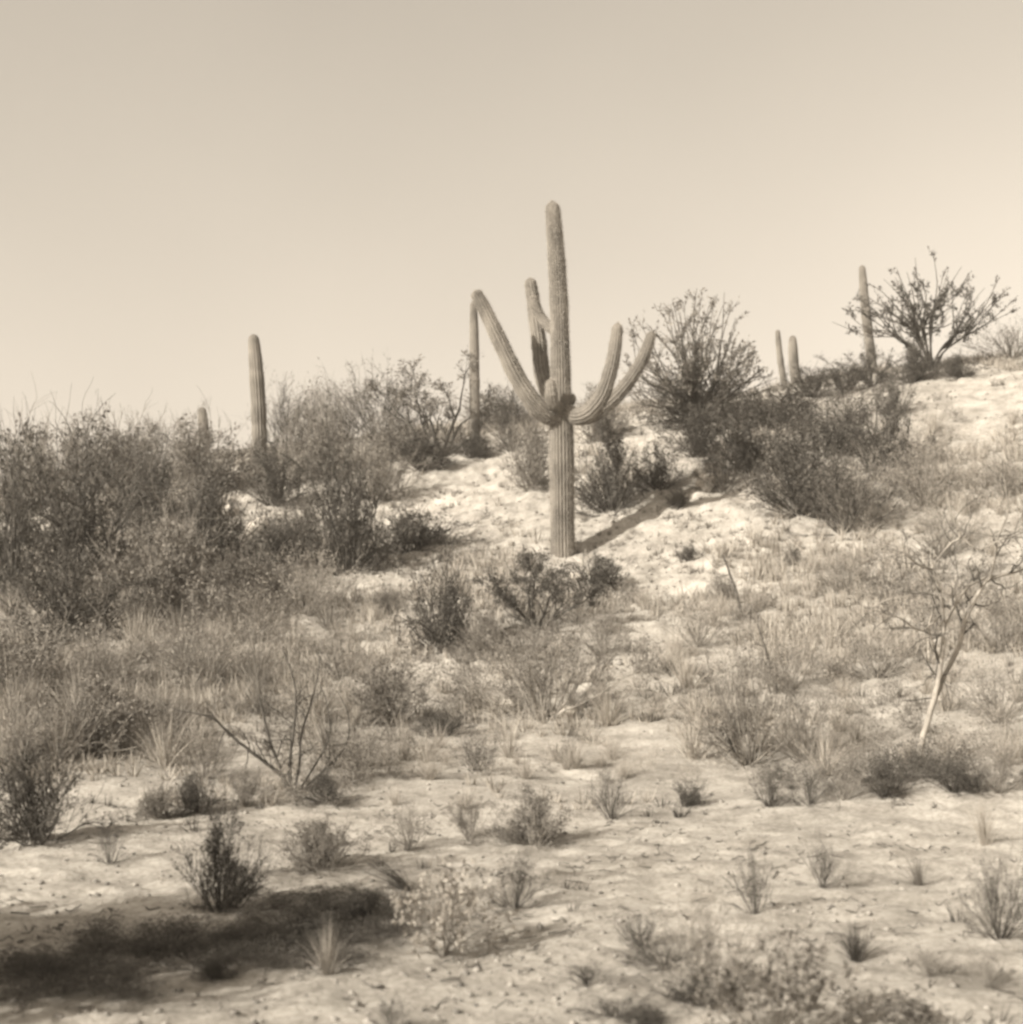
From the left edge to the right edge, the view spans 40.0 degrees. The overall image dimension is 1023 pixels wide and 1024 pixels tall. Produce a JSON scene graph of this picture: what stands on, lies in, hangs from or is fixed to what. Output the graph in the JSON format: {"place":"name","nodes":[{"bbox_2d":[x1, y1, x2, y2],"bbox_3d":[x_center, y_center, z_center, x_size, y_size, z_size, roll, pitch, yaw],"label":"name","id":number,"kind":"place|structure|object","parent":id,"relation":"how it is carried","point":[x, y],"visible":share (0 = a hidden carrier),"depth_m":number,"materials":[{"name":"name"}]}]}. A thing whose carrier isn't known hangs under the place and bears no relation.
{"place":"outdoors","nodes":[
{"label":"outdoors","id":0,"kind":"place"},
{"bbox_2d":[0,355,1022,1023],"bbox_3d":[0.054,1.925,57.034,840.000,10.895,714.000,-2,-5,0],"label":"ground","id":1,"kind":"structure","parent":0,"point":[920,819],"depth_m":10.02,"materials":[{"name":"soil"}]},
{"bbox_2d":[0,408,79,603],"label":"desert shrub","id":2,"kind":"object","parent":1,"relation":"on","point":[18,529],"visible":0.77,"depth_m":23.69,"materials":[{"name":"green plant"}]},
{"bbox_2d":[0,680,83,768],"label":"desert shrub","id":3,"kind":"object","parent":1,"relation":"on","point":[6,723],"visible":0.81,"depth_m":12.89,"materials":[{"name":"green plant"}]},
{"bbox_2d":[0,590,112,694],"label":"desert shrub","id":4,"kind":"object","parent":1,"relation":"on","point":[38,649],"visible":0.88,"depth_m":16.53,"materials":[{"name":"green plant"}]},
{"bbox_2d":[0,692,124,848],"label":"desert shrub","id":5,"kind":"object","parent":1,"relation":"on","point":[30,820],"visible":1,"depth_m":9.79,"materials":[{"name":"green plant"}]},
{"bbox_2d":[0,372,126,514],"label":"desert shrub","id":6,"kind":"object","parent":1,"relation":"on","point":[44,441],"visible":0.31,"depth_m":36.08,"materials":[{"name":"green plant"}]},
{"bbox_2d":[0,627,184,763],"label":"desert shrub","id":7,"kind":"object","parent":1,"relation":"on","point":[108,708],"visible":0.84,"depth_m":13.49,"materials":[{"name":"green plant"}]},
{"bbox_2d":[0,507,185,644],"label":"desert shrub","id":8,"kind":"object","parent":1,"relation":"on","point":[80,608],"visible":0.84,"depth_m":20.12,"materials":[{"name":"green plant"}]},
{"bbox_2d":[1,379,198,581],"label":"desert shrub","id":9,"kind":"object","parent":1,"relation":"on","point":[87,523],"visible":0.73,"depth_m":26.51,"materials":[{"name":"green plant"}]},
{"bbox_2d":[25,614,183,695],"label":"desert shrub","id":10,"kind":"object","parent":1,"relation":"on","point":[115,654],"visible":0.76,"depth_m":16.81,"materials":[{"name":"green plant"}]},
{"bbox_2d":[52,392,189,494],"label":"desert shrub","id":11,"kind":"object","parent":1,"relation":"on","point":[122,436],"visible":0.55,"depth_m":36.41,"materials":[{"name":"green plant"}]},
{"bbox_2d":[65,418,206,534],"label":"desert shrub","id":12,"kind":"object","parent":1,"relation":"on","point":[164,478],"visible":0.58,"depth_m":31.96,"materials":[{"name":"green plant"}]},
{"bbox_2d":[116,770,193,824],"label":"desert shrub","id":13,"kind":"object","parent":1,"relation":"on","point":[154,806],"visible":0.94,"depth_m":10.85,"materials":[{"name":"grey plant"}]},
{"bbox_2d":[48,457,291,635],"bbox_3d":[-5.350,0.640,21.597,3.767,3.025,3.158,1,-6,-33],"label":"desert shrub","id":14,"kind":"object","parent":1,"relation":"on","point":[174,573],"visible":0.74,"depth_m":21.45,"materials":[{"name":"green plant"}]},
{"bbox_2d":[0,435,379,614],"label":"undergrowth","id":15,"kind":"object","parent":1,"relation":"on","point":[121,556],"visible":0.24,"depth_m":28.51,"materials":[{"name":"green plant"}]},
{"bbox_2d":[112,442,286,585],"bbox_3d":[-5.345,0.261,25.664,2.786,3.342,3.055,-3,-5,20],"label":"desert shrub","id":16,"kind":"object","parent":1,"relation":"on","point":[211,507],"visible":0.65,"depth_m":25.28,"materials":[{"name":"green plant"}]},
{"bbox_2d":[143,705,258,778],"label":"desert shrub","id":17,"kind":"object","parent":1,"relation":"on","point":[208,760],"visible":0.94,"depth_m":12.39,"materials":[{"name":"plant"}]},
{"bbox_2d":[166,757,236,817],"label":"desert shrub","id":18,"kind":"object","parent":1,"relation":"on","point":[194,796],"visible":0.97,"depth_m":11.03,"materials":[{"name":"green plant"}]},
{"bbox_2d":[125,603,295,688],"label":"desert shrub","id":19,"kind":"object","parent":1,"relation":"on","point":[183,666],"visible":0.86,"depth_m":17.33,"materials":[{"name":"plant"}]},
{"bbox_2d":[140,386,282,495],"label":"desert shrub","id":20,"kind":"object","parent":1,"relation":"on","point":[183,446],"visible":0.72,"depth_m":35.40,"materials":[{"name":"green plant"}]},
{"bbox_2d":[0,877,435,1012],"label":"dark ground cover","id":21,"kind":"object","parent":1,"relation":"on","point":[56,989],"visible":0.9,"depth_m":6.70,"materials":[{"name":"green plant"}]},
{"bbox_2d":[166,798,279,917],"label":"desert shrub","id":22,"kind":"object","parent":1,"relation":"on","point":[233,892],"visible":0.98,"depth_m":7.80,"materials":[{"name":"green plant"}]},
{"bbox_2d":[0,522,465,776],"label":"pale undergrowth","id":23,"kind":"object","parent":1,"relation":"on","point":[159,741],"visible":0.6,"depth_m":15.86,"materials":[{"name":"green plant"}]},
{"bbox_2d":[182,560,318,644],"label":"desert shrub","id":24,"kind":"object","parent":1,"relation":"on","point":[253,611],"visible":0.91,"depth_m":19.86,"materials":[{"name":"grey plant"}]},
{"bbox_2d":[138,628,368,794],"bbox_3d":[-2.132,1.679,11.957,2.021,1.516,0.803,1,-5,-29],"label":"bare shrub","id":25,"kind":"object","parent":1,"relation":"on","point":[270,745],"visible":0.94,"depth_m":12.01,"materials":[{"name":"brown plant"}]},
{"bbox_2d":[248,334,267,472],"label":"saguaro cactus","id":26,"kind":"object","parent":1,"relation":"on","point":[258,402],"visible":0.77,"depth_m":37.26,"materials":[{"name":"plant"}]},
{"bbox_2d":[202,540,335,606],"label":"desert shrub","id":27,"kind":"object","parent":1,"relation":"on","point":[227,580],"visible":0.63,"depth_m":23.01,"materials":[{"name":"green plant"}]},
{"bbox_2d":[235,489,319,573],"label":"desert shrub","id":28,"kind":"object","parent":1,"relation":"on","point":[284,536],"visible":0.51,"depth_m":27.01,"materials":[{"name":"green plant"}]},
{"bbox_2d":[228,424,336,508],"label":"desert shrub","id":29,"kind":"object","parent":1,"relation":"on","point":[277,483],"visible":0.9,"depth_m":33.22,"materials":[{"name":"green plant"}]},
{"bbox_2d":[215,897,377,959],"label":"desert shrub","id":30,"kind":"object","parent":1,"relation":"on","point":[304,919],"visible":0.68,"depth_m":7.06,"materials":[{"name":"plant"}]},
{"bbox_2d":[245,373,378,487],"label":"desert shrub","id":31,"kind":"object","parent":1,"relation":"on","point":[323,435],"visible":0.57,"depth_m":35.63,"materials":[{"name":"grey plant"}]},
{"bbox_2d":[262,536,371,618],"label":"desert shrub","id":32,"kind":"object","parent":1,"relation":"on","point":[320,591],"visible":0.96,"depth_m":22.34,"materials":[{"name":"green plant"}]},
{"bbox_2d":[255,797,400,879],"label":"desert shrub","id":33,"kind":"object","parent":1,"relation":"on","point":[311,859],"visible":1,"depth_m":8.97,"materials":[{"name":"grey plant"}]},
{"bbox_2d":[277,611,390,680],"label":"desert shrub","id":34,"kind":"object","parent":1,"relation":"on","point":[329,660],"visible":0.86,"depth_m":17.72,"materials":[{"name":"grey plant"}]},
{"bbox_2d":[267,375,427,580],"bbox_3d":[-2.952,-0.464,26.664,2.997,4.571,3.178,-7,-6,38],"label":"desert shrub","id":35,"kind":"object","parent":1,"relation":"on","point":[356,526],"visible":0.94,"depth_m":26.55,"materials":[{"name":"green plant"}]},
{"bbox_2d":[300,708,404,780],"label":"desert shrub","id":36,"kind":"object","parent":1,"relation":"on","point":[354,751],"visible":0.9,"depth_m":12.48,"materials":[{"name":"grey plant"}]},
{"bbox_2d":[305,881,415,927],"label":"desert shrub","id":37,"kind":"object","parent":1,"relation":"on","point":[369,905],"visible":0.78,"depth_m":7.52,"materials":[{"name":"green plant"}]},
{"bbox_2d":[316,349,437,443],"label":"desert shrub","id":38,"kind":"object","parent":1,"relation":"on","point":[366,409],"visible":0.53,"depth_m":38.26,"materials":[{"name":"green plant"}]},
{"bbox_2d":[335,411,437,512],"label":"desert shrub","id":39,"kind":"object","parent":1,"relation":"on","point":[380,471],"visible":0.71,"depth_m":32.57,"materials":[{"name":"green plant"}]},
{"bbox_2d":[331,639,448,727],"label":"desert shrub","id":40,"kind":"object","parent":1,"relation":"on","point":[384,702],"visible":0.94,"depth_m":15.39,"materials":[{"name":"grey plant"}]},
{"bbox_2d":[360,388,455,461],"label":"desert shrub","id":41,"kind":"object","parent":1,"relation":"on","point":[392,431],"visible":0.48,"depth_m":36.77,"materials":[{"name":"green plant"}]},
{"bbox_2d":[338,485,493,553],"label":"desert shrub","id":42,"kind":"object","parent":1,"relation":"on","point":[420,539],"visible":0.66,"depth_m":28.35,"materials":[{"name":"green plant"}]},
{"bbox_2d":[380,425,469,472],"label":"desert shrub","id":43,"kind":"object","parent":1,"relation":"on","point":[439,454],"visible":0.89,"depth_m":34.80,"materials":[{"name":"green plant"}]},
{"bbox_2d":[352,345,513,455],"bbox_3d":[-2.040,-2.756,36.315,4.244,2.848,3.237,-2,-5,0],"label":"desert tree","id":44,"kind":"object","parent":1,"relation":"on","point":[402,392],"visible":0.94,"depth_m":36.29,"materials":[{"name":"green plant"}]},
{"bbox_2d":[383,525,502,653],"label":"desert shrub","id":45,"kind":"object","parent":1,"relation":"on","point":[438,625],"visible":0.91,"depth_m":20.00,"materials":[{"name":"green plant"}]},
{"bbox_2d":[381,853,518,960],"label":"desert shrub","id":46,"kind":"object","parent":1,"relation":"on","point":[449,907],"visible":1,"depth_m":6.74,"materials":[{"name":"beige plant"}]},
{"bbox_2d":[469,301,479,450],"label":"saguaro cactus","id":47,"kind":"object","parent":1,"relation":"on","point":[474,382],"visible":0.64,"depth_m":36.34,"materials":[{"name":"plant"}]},
{"bbox_2d":[446,603,533,662],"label":"desert shrub","id":48,"kind":"object","parent":1,"relation":"on","point":[485,630],"visible":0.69,"depth_m":19.20,"materials":[{"name":"grey plant"}]},
{"bbox_2d":[245,695,743,809],"bbox_3d":[-0.428,2.160,12.859,4.386,0.787,3.098,1,-6,-33],"label":"edge brush","id":49,"kind":"object","parent":1,"relation":"on","point":[431,774],"visible":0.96,"depth_m":12.68,"materials":[{"name":"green plant"}]},
{"bbox_2d":[451,377,548,452],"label":"desert shrub","id":50,"kind":"object","parent":1,"relation":"on","point":[504,405],"visible":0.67,"depth_m":36.02,"materials":[{"name":"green plant"}]},
{"bbox_2d":[0,344,1022,811],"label":"dry grass","id":51,"kind":"structure","parent":1,"relation":"on","point":[766,562],"depth_m":21.59,"materials":[{"name":"plant"}]},
{"bbox_2d":[0,350,1022,800],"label":"dark weeds","id":52,"kind":"object","parent":1,"relation":"on","point":[578,618],"visible":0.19,"depth_m":18.26,"materials":[{"name":"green plant"}]},
{"bbox_2d":[0,770,1022,1023],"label":"dry litter","id":53,"kind":"object","parent":1,"relation":"on","point":[554,912],"visible":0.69,"depth_m":7.42,"materials":[{"name":"beige plant"}]},
{"bbox_2d":[0,356,1022,663],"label":"slope weeds","id":54,"kind":"object","parent":1,"relation":"on","point":[584,518],"visible":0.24,"depth_m":27.48,"materials":[{"name":"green plant"}]},
{"bbox_2d":[469,846,561,917],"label":"desert shrub","id":55,"kind":"object","parent":1,"relation":"on","point":[519,891],"visible":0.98,"depth_m":7.86,"materials":[{"name":"grey plant"}]},
{"bbox_2d":[459,776,579,848],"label":"desert shrub","id":56,"kind":"object","parent":1,"relation":"on","point":[533,826],"visible":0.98,"depth_m":9.89,"materials":[{"name":"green plant"}]},
{"bbox_2d":[492,382,549,494],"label":"desert shrub","id":57,"kind":"object","parent":1,"relation":"on","point":[537,472],"visible":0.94,"depth_m":31.72,"materials":[{"name":"grey plant"}]},
{"bbox_2d":[410,583,647,723],"bbox_3d":[0.389,1.562,15.677,2.949,1.682,2.290,-6,-6,41],"label":"desert shrub","id":58,"kind":"object","parent":1,"relation":"on","point":[531,690],"visible":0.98,"depth_m":15.68,"materials":[{"name":"grey plant"}]},
{"bbox_2d":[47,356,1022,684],"bbox_3d":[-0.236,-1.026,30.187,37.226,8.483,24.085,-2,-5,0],"label":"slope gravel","id":59,"kind":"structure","parent":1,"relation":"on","point":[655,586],"depth_m":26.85,"materials":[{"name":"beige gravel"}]},
{"bbox_2d":[467,544,613,628],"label":"desert shrub","id":60,"kind":"object","parent":1,"relation":"on","point":[555,591],"visible":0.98,"depth_m":20.89,"materials":[{"name":"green plant"}]},
{"bbox_2d":[79,769,1022,1023],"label":"wash weeds","id":61,"kind":"object","parent":1,"relation":"on","point":[407,848],"visible":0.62,"depth_m":10.41,"materials":[{"name":"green plant"}]},
{"bbox_2d":[470,200,656,557],"bbox_3d":[1.074,-2.527,27.396,3.682,7.251,1.520,-2,-5,0],"label":"saguaro cactus","id":62,"kind":"object","parent":1,"relation":"on","point":[558,413],"visible":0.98,"depth_m":27.03,"materials":[{"name":"plant"}]},
{"bbox_2d":[530,536,641,592],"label":"desert shrub","id":63,"kind":"object","parent":1,"relation":"on","point":[604,573],"visible":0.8,"depth_m":24.24,"materials":[{"name":"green plant"}]},
{"bbox_2d":[544,414,651,519],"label":"desert shrub","id":64,"kind":"object","parent":1,"relation":"on","point":[594,494],"visible":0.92,"depth_m":29.06,"materials":[{"name":"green plant"}]},
{"bbox_2d":[564,590,664,655],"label":"desert shrub","id":65,"kind":"object","parent":1,"relation":"on","point":[601,612],"visible":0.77,"depth_m":19.36,"materials":[{"name":"grey plant"}]},
{"bbox_2d":[609,426,695,495],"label":"desert shrub","id":66,"kind":"object","parent":1,"relation":"on","point":[656,479],"visible":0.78,"depth_m":29.94,"materials":[{"name":"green plant"}]},
{"bbox_2d":[633,399,753,460],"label":"desert shrub","id":67,"kind":"object","parent":1,"relation":"on","point":[693,430],"visible":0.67,"depth_m":32.05,"materials":[{"name":"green plant"}]},
{"bbox_2d":[615,287,777,426],"bbox_3d":[4.611,-3.942,35.488,4.114,3.701,4.351,-2,-5,0],"label":"desert tree","id":68,"kind":"object","parent":1,"relation":"on","point":[688,365],"visible":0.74,"depth_m":34.94,"materials":[{"name":"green plant"}]},
{"bbox_2d":[611,864,786,1010],"bbox_3d":[0.821,1.784,5.951,0.610,0.606,0.651,-3,-9,35],"label":"desert shrub","id":69,"kind":"object","parent":1,"relation":"on","point":[710,938],"visible":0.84,"depth_m":5.97,"materials":[{"name":"beige plant"}]},
{"bbox_2d":[614,363,785,429],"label":"desert shrub","id":70,"kind":"object","parent":1,"relation":"on","point":[678,413],"visible":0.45,"depth_m":35.00,"materials":[{"name":"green plant"}]},
{"bbox_2d":[652,589,758,647],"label":"desert shrub","id":71,"kind":"object","parent":1,"relation":"on","point":[699,642],"visible":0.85,"depth_m":19.79,"materials":[{"name":"beige plant"}]},
{"bbox_2d":[417,400,1022,776],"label":"thicket undergrowth","id":72,"kind":"object","parent":1,"relation":"on","point":[692,750],"visible":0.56,"depth_m":16.82,"materials":[{"name":"plant"}]},
{"bbox_2d":[668,595,819,768],"bbox_3d":[2.256,1.621,13.347,1.236,1.703,1.603,-4,-5,29],"label":"desert shrub","id":73,"kind":"object","parent":1,"relation":"on","point":[750,749],"visible":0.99,"depth_m":13.24,"materials":[{"name":"beige plant"}]},
{"bbox_2d":[673,373,843,430],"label":"desert shrub","id":74,"kind":"object","parent":1,"relation":"on","point":[778,407],"visible":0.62,"depth_m":33.74,"materials":[{"name":"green plant"}]},
{"bbox_2d":[684,373,842,486],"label":"desert shrub","id":75,"kind":"object","parent":1,"relation":"on","point":[747,443],"visible":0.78,"depth_m":30.06,"materials":[{"name":"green plant"}]},
{"bbox_2d":[680,918,861,1023],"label":"desert shrub","id":76,"kind":"object","parent":1,"relation":"on","point":[722,983],"visible":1,"depth_m":5.35,"materials":[{"name":"beige plant"}]},
{"bbox_2d":[720,609,859,692],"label":"desert shrub","id":77,"kind":"object","parent":1,"relation":"on","point":[782,663],"visible":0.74,"depth_m":16.48,"materials":[{"name":"plant"}]},
{"bbox_2d":[757,663,864,763],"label":"desert shrub","id":78,"kind":"object","parent":1,"relation":"on","point":[799,733],"visible":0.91,"depth_m":13.25,"materials":[{"name":"grey plant"}]},
{"bbox_2d":[722,403,916,518],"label":"desert shrub","id":79,"kind":"object","parent":1,"relation":"on","point":[790,470],"visible":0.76,"depth_m":27.26,"materials":[{"name":"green plant"}]},
{"bbox_2d":[764,377,903,456],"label":"desert shrub","id":80,"kind":"object","parent":1,"relation":"on","point":[827,431],"visible":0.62,"depth_m":31.51,"materials":[{"name":"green plant"}]},
{"bbox_2d":[794,740,885,805],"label":"desert shrub","id":81,"kind":"object","parent":1,"relation":"on","point":[845,787],"visible":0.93,"depth_m":10.93,"materials":[{"name":"grey plant"}]},
{"bbox_2d":[794,536,890,594],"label":"desert shrub","id":82,"kind":"object","parent":1,"relation":"on","point":[835,578],"visible":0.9,"depth_m":22.51,"materials":[{"name":"plant"}]},
{"bbox_2d":[773,446,940,536],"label":"desert shrub","id":83,"kind":"object","parent":1,"relation":"on","point":[835,529],"visible":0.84,"depth_m":26.29,"materials":[{"name":"grey plant"}]},
{"bbox_2d":[786,455,929,531],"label":"desert shrub","id":84,"kind":"object","parent":1,"relation":"on","point":[869,514],"visible":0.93,"depth_m":26.11,"materials":[{"name":"grey plant"}]},
{"bbox_2d":[814,355,937,478],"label":"desert shrub","id":85,"kind":"object","parent":1,"relation":"on","point":[862,415],"visible":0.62,"depth_m":29.12,"materials":[{"name":"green plant"}]},
{"bbox_2d":[738,734,1022,792],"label":"bank weeds","id":86,"kind":"object","parent":1,"relation":"on","point":[910,762],"visible":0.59,"depth_m":11.24,"materials":[{"name":"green plant"}]},
{"bbox_2d":[808,606,956,680],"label":"desert shrub","id":87,"kind":"object","parent":1,"relation":"on","point":[866,661],"visible":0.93,"depth_m":16.94,"materials":[{"name":"beige plant"}]},
{"bbox_2d":[857,740,923,809],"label":"desert shrub","id":88,"kind":"object","parent":1,"relation":"on","point":[887,786],"visible":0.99,"depth_m":10.83,"materials":[{"name":"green plant"}]},
{"bbox_2d":[841,977,950,1023],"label":"desert shrub","id":89,"kind":"object","parent":1,"relation":"on","point":[909,1012],"visible":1,"depth_m":5.50,"materials":[{"name":"grey plant"}]},
{"bbox_2d":[873,335,950,384],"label":"desert shrub","id":90,"kind":"object","parent":1,"relation":"on","point":[915,361],"visible":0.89,"depth_m":37.46,"materials":[{"name":"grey plant"}]},
{"bbox_2d":[815,435,1022,764],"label":"mesquite tree","id":91,"kind":"object","parent":1,"relation":"on","point":[940,678],"visible":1,"depth_m":12.78,"materials":[{"name":"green plant"}]},
{"bbox_2d":[855,402,992,506],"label":"desert shrub","id":92,"kind":"object","parent":1,"relation":"on","point":[908,482],"visible":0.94,"depth_m":27.10,"materials":[{"name":"plant"}]},
{"bbox_2d":[833,246,1019,371],"bbox_3d":[11.498,-5.582,39.047,4.848,3.655,4.612,-4,-5,29],"label":"desert tree","id":93,"kind":"object","parent":1,"relation":"on","point":[914,326],"visible":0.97,"depth_m":38.85,"materials":[{"name":"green plant"}]},
{"bbox_2d":[880,490,1003,562],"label":"desert shrub","id":94,"kind":"object","parent":1,"relation":"on","point":[936,525],"visible":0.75,"depth_m":23.91,"materials":[{"name":"plant"}]},
{"bbox_2d":[932,589,1022,652],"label":"desert shrub","id":95,"kind":"object","parent":1,"relation":"on","point":[996,629],"visible":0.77,"depth_m":17.73,"materials":[{"name":"beige plant"}]},
{"bbox_2d":[938,735,1022,796],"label":"desert shrub","id":96,"kind":"object","parent":1,"relation":"on","point":[1001,778],"visible":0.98,"depth_m":10.75,"materials":[{"name":"beige plant"}]},
{"bbox_2d":[939,424,1022,498],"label":"desert shrub","id":97,"kind":"object","parent":1,"relation":"on","point":[999,476],"visible":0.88,"depth_m":26.60,"materials":[{"name":"plant"}]},
{"bbox_2d":[944,835,1022,950],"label":"desert shrub","id":98,"kind":"object","parent":1,"relation":"on","point":[993,922],"visible":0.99,"depth_m":6.87,"materials":[{"name":"beige plant"}]},
{"bbox_2d":[944,649,1022,729],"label":"desert shrub","id":99,"kind":"object","parent":1,"relation":"on","point":[994,693],"visible":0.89,"depth_m":14.48,"materials":[{"name":"beige plant"}]},
{"bbox_2d":[0,0,1022,484],"label":"sky","id":100,"kind":"structure","parent":0,"point":[334,182],"materials":[{"name":"beige"}]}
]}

